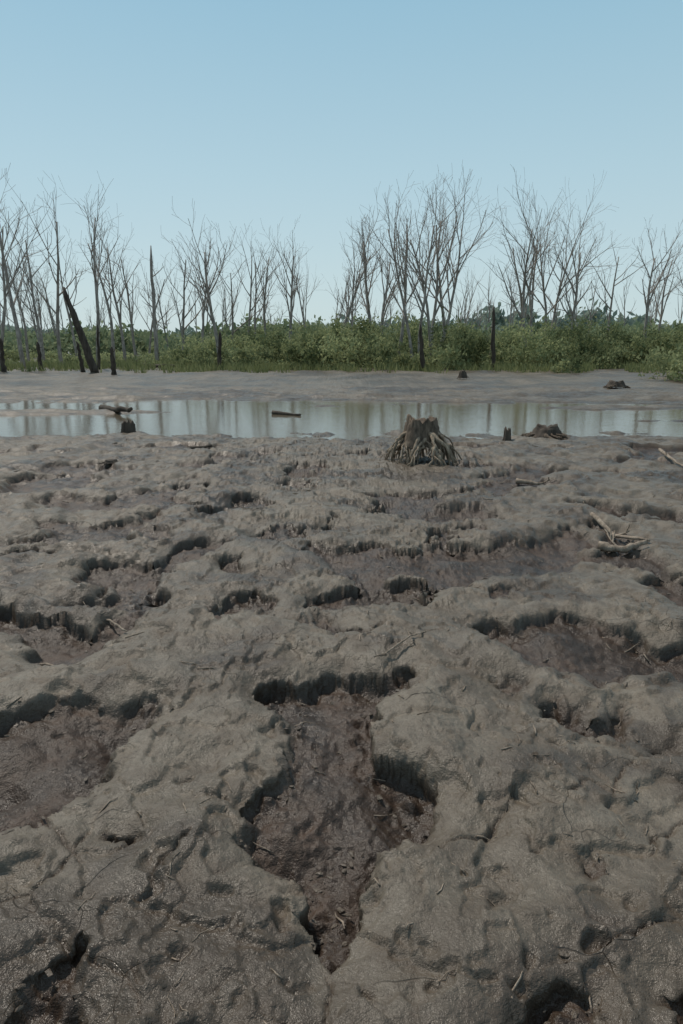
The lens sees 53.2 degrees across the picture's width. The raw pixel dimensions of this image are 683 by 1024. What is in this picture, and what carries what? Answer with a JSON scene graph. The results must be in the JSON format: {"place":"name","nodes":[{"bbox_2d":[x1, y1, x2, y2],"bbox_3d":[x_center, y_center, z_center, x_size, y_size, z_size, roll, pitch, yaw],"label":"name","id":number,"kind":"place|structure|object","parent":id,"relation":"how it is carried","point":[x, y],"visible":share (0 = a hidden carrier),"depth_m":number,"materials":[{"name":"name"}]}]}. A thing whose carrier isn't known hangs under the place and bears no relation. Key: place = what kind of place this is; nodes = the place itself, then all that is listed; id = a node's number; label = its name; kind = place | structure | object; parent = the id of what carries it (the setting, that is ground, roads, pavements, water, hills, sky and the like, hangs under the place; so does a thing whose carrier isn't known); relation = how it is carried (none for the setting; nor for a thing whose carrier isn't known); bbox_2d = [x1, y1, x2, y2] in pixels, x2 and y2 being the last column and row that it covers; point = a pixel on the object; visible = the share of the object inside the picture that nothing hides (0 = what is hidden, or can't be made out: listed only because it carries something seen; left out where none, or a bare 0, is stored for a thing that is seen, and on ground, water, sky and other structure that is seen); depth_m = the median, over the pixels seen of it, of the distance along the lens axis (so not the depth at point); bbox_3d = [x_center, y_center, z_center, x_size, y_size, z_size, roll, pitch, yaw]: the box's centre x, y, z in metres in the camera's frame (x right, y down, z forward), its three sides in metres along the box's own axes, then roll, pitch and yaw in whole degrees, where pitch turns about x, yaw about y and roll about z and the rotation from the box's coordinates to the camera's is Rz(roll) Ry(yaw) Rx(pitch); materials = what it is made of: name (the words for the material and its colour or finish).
{"place":"outdoors","nodes":[
{"label":"outdoors","id":0,"kind":"place"},
{"bbox_2d":[97,459,118,466],"bbox_3d":[-3.078,-0.656,9.110,0.344,0.094,0.334,0,14,0],"label":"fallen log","id":1,"kind":"object","parent":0,"point":[109,461],"visible":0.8,"depth_m":9.04,"materials":[{"name":"wood"}]},
{"bbox_2d":[0,352,682,1023],"bbox_3d":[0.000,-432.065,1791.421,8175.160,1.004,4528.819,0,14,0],"label":"ground","id":2,"kind":"structure","parent":0,"point":[610,918],"depth_m":2.90,"materials":[{"name":"grey soil"}]},
{"bbox_2d":[0,338,6,371],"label":"dead tree","id":3,"kind":"object","parent":2,"relation":"on","point":[2,364],"visible":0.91,"depth_m":36.73,"materials":[{"name":"black wood"}]},
{"bbox_2d":[0,251,35,360],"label":"dead tree","id":4,"kind":"object","parent":2,"relation":"on","point":[25,330],"visible":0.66,"depth_m":52.65,"materials":[{"name":"grey wood"}]},
{"bbox_2d":[0,163,42,370],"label":"dead tree","id":5,"kind":"object","parent":2,"relation":"on","point":[5,286],"visible":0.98,"depth_m":37.64,"materials":[{"name":"grey wood"}]},
{"bbox_2d":[1,243,52,359],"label":"dead tree","id":6,"kind":"object","parent":2,"relation":"on","point":[32,319],"visible":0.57,"depth_m":57.93,"materials":[{"name":"grey wood"}]},
{"bbox_2d":[0,173,55,367],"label":"dead tree","id":7,"kind":"object","parent":2,"relation":"on","point":[19,340],"visible":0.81,"depth_m":42.54,"materials":[{"name":"grey wood"}]},
{"bbox_2d":[0,200,63,359],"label":"dead tree","id":8,"kind":"object","parent":2,"relation":"on","point":[37,323],"visible":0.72,"depth_m":49.80,"materials":[{"name":"grey wood"}]},
{"bbox_2d":[36,342,43,369],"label":"dead tree","id":9,"kind":"object","parent":2,"relation":"on","point":[38,347],"visible":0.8,"depth_m":38.59,"materials":[{"name":"grey wood"}]},
{"bbox_2d":[5,172,101,363],"bbox_3d":[-17.995,-14.956,42.801,4.416,12.001,3.820,5,15,22],"label":"dead tree","id":10,"kind":"object","parent":2,"relation":"on","point":[60,357],"visible":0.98,"depth_m":43.20,"materials":[{"name":"grey wood"}]},
{"bbox_2d":[40,234,86,356],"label":"dead tree","id":11,"kind":"object","parent":2,"relation":"on","point":[72,332],"visible":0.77,"depth_m":59.38,"materials":[{"name":"grey wood"}]},
{"bbox_2d":[63,287,98,372],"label":"dead tree","id":12,"kind":"object","parent":2,"relation":"on","point":[91,363],"visible":0.96,"depth_m":36.43,"materials":[{"name":"black wood"}]},
{"bbox_2d":[76,341,85,371],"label":"dead tree","id":13,"kind":"object","parent":2,"relation":"on","point":[82,368],"visible":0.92,"depth_m":37.73,"materials":[{"name":"black wood"}]},
{"bbox_2d":[60,178,117,364],"bbox_3d":[-16.384,-15.676,44.666,3.482,12.490,7.881,-2,14,-7],"label":"dead tree","id":14,"kind":"object","parent":2,"relation":"on","point":[94,272],"visible":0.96,"depth_m":44.14,"materials":[{"name":"grey wood"}]},
{"bbox_2d":[96,325,100,369],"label":"dead tree","id":15,"kind":"object","parent":2,"relation":"on","point":[98,355],"visible":0.88,"depth_m":40.59,"materials":[{"name":"black wood"}]},
{"bbox_2d":[74,238,139,357],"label":"dead tree","id":16,"kind":"object","parent":2,"relation":"on","point":[131,323],"visible":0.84,"depth_m":53.44,"materials":[{"name":"grey wood"}]},
{"bbox_2d":[84,195,132,360],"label":"dead tree","id":17,"kind":"object","parent":2,"relation":"on","point":[111,324],"visible":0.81,"depth_m":52.12,"materials":[{"name":"grey wood"}]},
{"bbox_2d":[77,219,146,361],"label":"dead tree","id":18,"kind":"object","parent":2,"relation":"on","point":[120,326],"visible":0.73,"depth_m":49.92,"materials":[{"name":"grey wood"}]},
{"bbox_2d":[109,346,116,374],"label":"dead tree","id":19,"kind":"object","parent":2,"relation":"on","point":[113,365],"visible":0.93,"depth_m":34.81,"materials":[{"name":"black wood"}]},
{"bbox_2d":[98,405,132,412],"bbox_3d":[-5.657,-2.556,17.048,0.233,0.246,1.935,-10,17,-36],"label":"fallen log","id":20,"kind":"object","parent":2,"relation":"on","point":[117,409],"visible":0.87,"depth_m":16.71,"materials":[{"name":"brown wood"}]},
{"bbox_2d":[106,619,126,631],"bbox_3d":[-1.331,0.639,3.919,0.020,0.058,0.451,-12,18,-41],"label":"stick","id":21,"kind":"object","parent":2,"relation":"on","point":[116,624],"visible":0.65,"depth_m":3.85,"materials":[{"name":"brown wood"}]},
{"bbox_2d":[120,419,135,432],"bbox_3d":[-4.040,-1.571,12.889,0.379,0.359,0.378,0,14,0],"label":"tree stump","id":22,"kind":"object","parent":2,"relation":"on","point":[128,426],"visible":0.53,"depth_m":12.83,"materials":[{"name":"brown wood"}]},
{"bbox_2d":[139,245,169,360],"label":"dead tree","id":23,"kind":"object","parent":2,"relation":"on","point":[155,333],"visible":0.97,"depth_m":47.94,"materials":[{"name":"grey wood"}]},
{"bbox_2d":[128,249,182,353],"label":"dead tree","id":24,"kind":"object","parent":2,"relation":"on","point":[150,339],"visible":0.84,"depth_m":56.71,"materials":[{"name":"grey wood"}]},
{"bbox_2d":[143,359,173,367],"bbox_3d":[-11.466,-9.383,43.197,3.317,0.635,3.313,0,14,0],"label":"fallen log","id":25,"kind":"object","parent":2,"relation":"on","point":[159,364],"visible":0.27,"depth_m":42.60,"materials":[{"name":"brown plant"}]},
{"bbox_2d":[149,267,173,355],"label":"dead tree","id":26,"kind":"object","parent":2,"relation":"on","point":[159,303],"visible":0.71,"depth_m":63.44,"materials":[{"name":"grey wood"}]},
{"bbox_2d":[161,233,205,357],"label":"dead tree","id":27,"kind":"object","parent":2,"relation":"on","point":[183,316],"visible":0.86,"depth_m":48.75,"materials":[{"name":"grey wood"}]},
{"bbox_2d":[187,445,211,448],"bbox_3d":[-2.162,-0.985,10.413,0.445,0.114,0.066,7,15,28],"label":"driftwood branch","id":28,"kind":"object","parent":2,"relation":"on","point":[194,447],"visible":0.72,"depth_m":10.39,"materials":[{"name":"brown wood"}]},
{"bbox_2d":[172,200,239,355],"bbox_3d":[-8.867,-14.237,43.564,3.471,10.225,4.935,7,15,27],"label":"dead tree","id":29,"kind":"object","parent":2,"relation":"on","point":[208,296],"visible":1,"depth_m":43.48,"materials":[{"name":"grey wood"}]},
{"bbox_2d":[180,237,237,342],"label":"dead tree","id":30,"kind":"object","parent":2,"relation":"on","point":[203,311],"visible":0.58,"depth_m":53.70,"materials":[{"name":"grey wood"}]},
{"bbox_2d":[215,331,221,366],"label":"dead tree","id":31,"kind":"object","parent":2,"relation":"on","point":[219,359],"visible":0.85,"depth_m":39.48,"materials":[{"name":"grey wood"}]},
{"bbox_2d":[207,240,278,339],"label":"dead tree","id":32,"kind":"object","parent":2,"relation":"on","point":[233,331],"visible":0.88,"depth_m":56.09,"materials":[{"name":"grey wood"}]},
{"bbox_2d":[217,221,277,334],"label":"dead tree","id":33,"kind":"object","parent":2,"relation":"on","point":[250,309],"visible":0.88,"depth_m":57.19,"materials":[{"name":"grey wood"}]},
{"bbox_2d":[241,228,286,336],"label":"dead tree","id":34,"kind":"object","parent":2,"relation":"on","point":[263,304],"visible":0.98,"depth_m":55.17,"materials":[{"name":"grey wood"}]},
{"bbox_2d":[252,227,283,335],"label":"dead tree","id":35,"kind":"object","parent":2,"relation":"on","point":[255,300],"visible":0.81,"depth_m":59.34,"materials":[{"name":"grey wood"}]},
{"bbox_2d":[260,214,308,340],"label":"dead tree","id":36,"kind":"object","parent":2,"relation":"on","point":[293,291],"visible":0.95,"depth_m":57.02,"materials":[{"name":"grey wood"}]},
{"bbox_2d":[271,410,300,415],"bbox_3d":[-1.334,-2.394,16.592,0.857,0.118,0.111,9,16,32],"label":"fallen log","id":37,"kind":"object","parent":2,"relation":"on","point":[279,412],"visible":0.95,"depth_m":16.59,"materials":[{"name":"brown wood"}]},
{"bbox_2d":[283,253,310,331],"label":"dead tree","id":38,"kind":"object","parent":2,"relation":"on","point":[303,300],"visible":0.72,"depth_m":66.87,"materials":[{"name":"grey wood"}]},
{"bbox_2d":[0,358,669,373],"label":"grass","id":39,"kind":"structure","parent":2,"relation":"on","point":[138,365],"depth_m":39.26,"materials":[{"name":"green plant"}]},
{"bbox_2d":[0,313,679,355],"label":"distant shrubs","id":40,"kind":"object","parent":2,"relation":"on","point":[141,338],"visible":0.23,"depth_m":70.92,"materials":[{"name":"green plant"}]},
{"bbox_2d":[0,461,680,1023],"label":"mud crumbs","id":41,"kind":"object","parent":2,"relation":"on","point":[344,943],"visible":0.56,"depth_m":2.36,"materials":[{"name":"soil"}]},
{"bbox_2d":[0,243,682,354],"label":"distant dead trees","id":42,"kind":"object","parent":2,"relation":"on","point":[341,308],"visible":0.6,"depth_m":96.49,"materials":[{"name":"grey wood"}]},
{"bbox_2d":[4,307,682,380],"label":"shrub thicket","id":43,"kind":"object","parent":2,"relation":"on","point":[366,344],"visible":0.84,"depth_m":43.02,"materials":[{"name":"green plant"}]},
{"bbox_2d":[5,298,681,336],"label":"distant treeline","id":44,"kind":"object","parent":2,"relation":"on","point":[500,321],"depth_m":176.58,"materials":[{"name":"green plant"}]},
{"bbox_2d":[5,437,682,1023],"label":"twig litter","id":45,"kind":"object","parent":2,"relation":"on","point":[305,721],"visible":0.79,"depth_m":2.70,"materials":[{"name":"brown wood"}]},
{"bbox_2d":[328,259,368,330],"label":"dead tree","id":46,"kind":"object","parent":2,"relation":"on","point":[352,311],"visible":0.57,"depth_m":62.75,"materials":[{"name":"grey wood"}]},
{"bbox_2d":[340,218,383,329],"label":"dead tree","id":47,"kind":"object","parent":2,"relation":"on","point":[348,310],"visible":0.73,"depth_m":53.30,"materials":[{"name":"grey wood"}]},
{"bbox_2d":[342,181,388,327],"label":"dead tree","id":48,"kind":"object","parent":2,"relation":"on","point":[365,271],"visible":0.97,"depth_m":45.95,"materials":[{"name":"grey wood"}]},
{"bbox_2d":[361,212,411,333],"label":"dead tree","id":49,"kind":"object","parent":2,"relation":"on","point":[386,299],"visible":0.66,"depth_m":52.26,"materials":[{"name":"grey wood"}]},
{"bbox_2d":[383,195,420,355],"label":"dead tree","id":50,"kind":"object","parent":2,"relation":"on","point":[404,285],"visible":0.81,"depth_m":43.51,"materials":[{"name":"grey wood"}]},
{"bbox_2d":[385,631,425,653],"bbox_3d":[0.331,0.641,3.440,0.034,0.050,0.334,11,18,39],"label":"stick","id":51,"kind":"object","parent":2,"relation":"on","point":[400,642],"visible":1,"depth_m":3.40,"materials":[{"name":"brown wood"}]},
{"bbox_2d":[357,170,478,357],"bbox_3d":[4.237,-15.036,43.193,7.151,12.106,6.080,9,16,34],"label":"dead tree","id":52,"kind":"object","parent":2,"relation":"on","point":[404,304],"visible":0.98,"depth_m":42.52,"materials":[{"name":"grey wood"}]},
{"bbox_2d":[356,181,482,337],"bbox_3d":[5.745,-17.597,51.406,8.868,13.119,4.716,4,14,16],"label":"dead tree","id":53,"kind":"object","parent":2,"relation":"on","point":[442,312],"visible":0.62,"depth_m":51.23,"materials":[{"name":"grey wood"}]},
{"bbox_2d":[380,414,461,466],"bbox_3d":[1.052,-0.951,8.972,0.995,0.674,1.126,-11,18,-39],"label":"tree stump","id":54,"kind":"object","parent":2,"relation":"on","point":[420,435],"visible":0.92,"depth_m":8.81,"materials":[{"name":"brown wood"}]},
{"bbox_2d":[418,324,424,368],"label":"dead tree","id":55,"kind":"object","parent":2,"relation":"on","point":[422,357],"visible":0.88,"depth_m":39.46,"materials":[{"name":"black wood"}]},
{"bbox_2d":[384,160,504,355],"bbox_3d":[6.857,-16.567,46.435,8.463,13.552,8.871,0,14,0],"label":"dead tree","id":56,"kind":"object","parent":2,"relation":"on","point":[454,272],"visible":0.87,"depth_m":45.81,"materials":[{"name":"grey wood"}]},
{"bbox_2d":[457,370,468,379],"bbox_3d":[5.576,-6.259,31.156,0.644,0.474,0.581,0,14,0],"label":"tree stump","id":57,"kind":"object","parent":2,"relation":"on","point":[462,374],"visible":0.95,"depth_m":31.03,"materials":[{"name":"grey wood"}]},
{"bbox_2d":[483,301,493,358],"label":"dead tree","id":58,"kind":"object","parent":2,"relation":"on","point":[491,329],"visible":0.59,"depth_m":42.52,"materials":[{"name":"grey wood"}]},
{"bbox_2d":[489,307,495,369],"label":"dead tree","id":59,"kind":"object","parent":2,"relation":"on","point":[493,351],"visible":0.92,"depth_m":40.35,"materials":[{"name":"black wood"}]},
{"bbox_2d":[502,426,510,440],"bbox_3d":[2.823,-1.296,11.697,0.163,0.360,0.212,-11,17,-38],"label":"tree stump","id":60,"kind":"object","parent":2,"relation":"on","point":[507,435],"visible":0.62,"depth_m":11.65,"materials":[{"name":"wood"}]},
{"bbox_2d":[472,164,566,346],"bbox_3d":[11.852,-16.059,45.472,6.996,12.858,5.424,0,14,0],"label":"dead tree","id":61,"kind":"object","parent":2,"relation":"on","point":[532,265],"visible":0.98,"depth_m":45.06,"materials":[{"name":"grey wood"}]},
{"bbox_2d":[490,189,561,315],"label":"dead tree","id":62,"kind":"object","parent":2,"relation":"on","point":[519,287],"visible":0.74,"depth_m":53.36,"materials":[{"name":"grey wood"}]},
{"bbox_2d":[512,257,543,340],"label":"dead tree","id":63,"kind":"object","parent":2,"relation":"on","point":[526,305],"visible":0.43,"depth_m":53.76,"materials":[{"name":"grey wood"}]},
{"bbox_2d":[516,477,549,484],"bbox_3d":[2.106,-0.349,7.504,0.404,0.131,0.076,12,18,40],"label":"driftwood branch","id":64,"kind":"object","parent":2,"relation":"on","point":[522,481],"visible":0.98,"depth_m":7.54,"materials":[{"name":"brown wood"}]},
{"bbox_2d":[520,423,570,439],"bbox_3d":[3.721,-1.446,12.416,1.040,0.343,1.063,4,14,17],"label":"tree stump","id":65,"kind":"object","parent":2,"relation":"on","point":[551,431],"visible":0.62,"depth_m":12.22,"materials":[{"name":"brown wood"}]},
{"bbox_2d":[508,170,635,335],"bbox_3d":[16.473,-17.236,48.583,9.328,13.887,6.114,0,14,0],"label":"dead tree","id":66,"kind":"object","parent":2,"relation":"on","point":[542,262],"visible":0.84,"depth_m":48.88,"materials":[{"name":"grey wood"}]},
{"bbox_2d":[544,202,602,334],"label":"dead tree","id":67,"kind":"object","parent":2,"relation":"on","point":[575,293],"visible":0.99,"depth_m":47.40,"materials":[{"name":"grey wood"}]},
{"bbox_2d":[578,267,607,336],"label":"dead tree","id":68,"kind":"object","parent":2,"relation":"on","point":[592,303],"visible":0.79,"depth_m":62.95,"materials":[{"name":"grey wood"}]},
{"bbox_2d":[575,231,650,341],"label":"dead tree","id":69,"kind":"object","parent":2,"relation":"on","point":[610,307],"visible":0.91,"depth_m":53.84,"materials":[{"name":"grey wood"}]},
{"bbox_2d":[603,380,629,388],"bbox_3d":[10.027,-4.651,24.889,1.035,0.334,0.916,5,15,21],"label":"tree stump","id":70,"kind":"object","parent":2,"relation":"on","point":[611,384],"visible":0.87,"depth_m":24.68,"materials":[{"name":"brown wood"}]},
{"bbox_2d":[589,512,649,541],"bbox_3d":[2.274,0.149,5.643,0.123,0.152,0.773,-2,14,-8],"label":"driftwood branch","id":71,"kind":"object","parent":2,"relation":"on","point":[598,520],"visible":0.82,"depth_m":5.63,"materials":[{"name":"brown wood"}]},
{"bbox_2d":[597,529,647,552],"bbox_3d":[2.087,0.223,5.151,0.235,0.159,0.360,-11,18,-39],"label":"driftwood branch","id":72,"kind":"object","parent":2,"relation":"on","point":[607,546],"visible":0.98,"depth_m":5.09,"materials":[{"name":"brown wood"}]},
{"bbox_2d":[631,215,682,337],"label":"dead tree","id":73,"kind":"object","parent":2,"relation":"on","point":[648,303],"visible":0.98,"depth_m":47.61,"materials":[{"name":"grey wood"}]},
{"bbox_2d":[639,229,682,330],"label":"dead tree","id":74,"kind":"object","parent":2,"relation":"on","point":[662,308],"visible":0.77,"depth_m":51.53,"materials":[{"name":"grey wood"}]},
{"bbox_2d":[655,247,682,295],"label":"dead tree","id":75,"kind":"object","parent":2,"relation":"on","point":[676,276],"visible":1,"depth_m":44.24,"materials":[{"name":"grey wood"}]},
{"bbox_2d":[658,448,682,466],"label":"driftwood branch","id":76,"kind":"object","parent":2,"relation":"on","point":[660,450],"visible":1,"depth_m":9.20,"materials":[{"name":"brown wood"}]},
{"bbox_2d":[0,397,682,452],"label":"water","id":77,"kind":"structure","parent":0,"point":[354,419],"depth_m":15.78,"materials":[{"name":"grey liquid"}]},
{"bbox_2d":[0,0,682,333],"label":"sky","id":78,"kind":"structure","parent":0,"point":[275,112],"materials":[{"name":"blue"}]}
]}

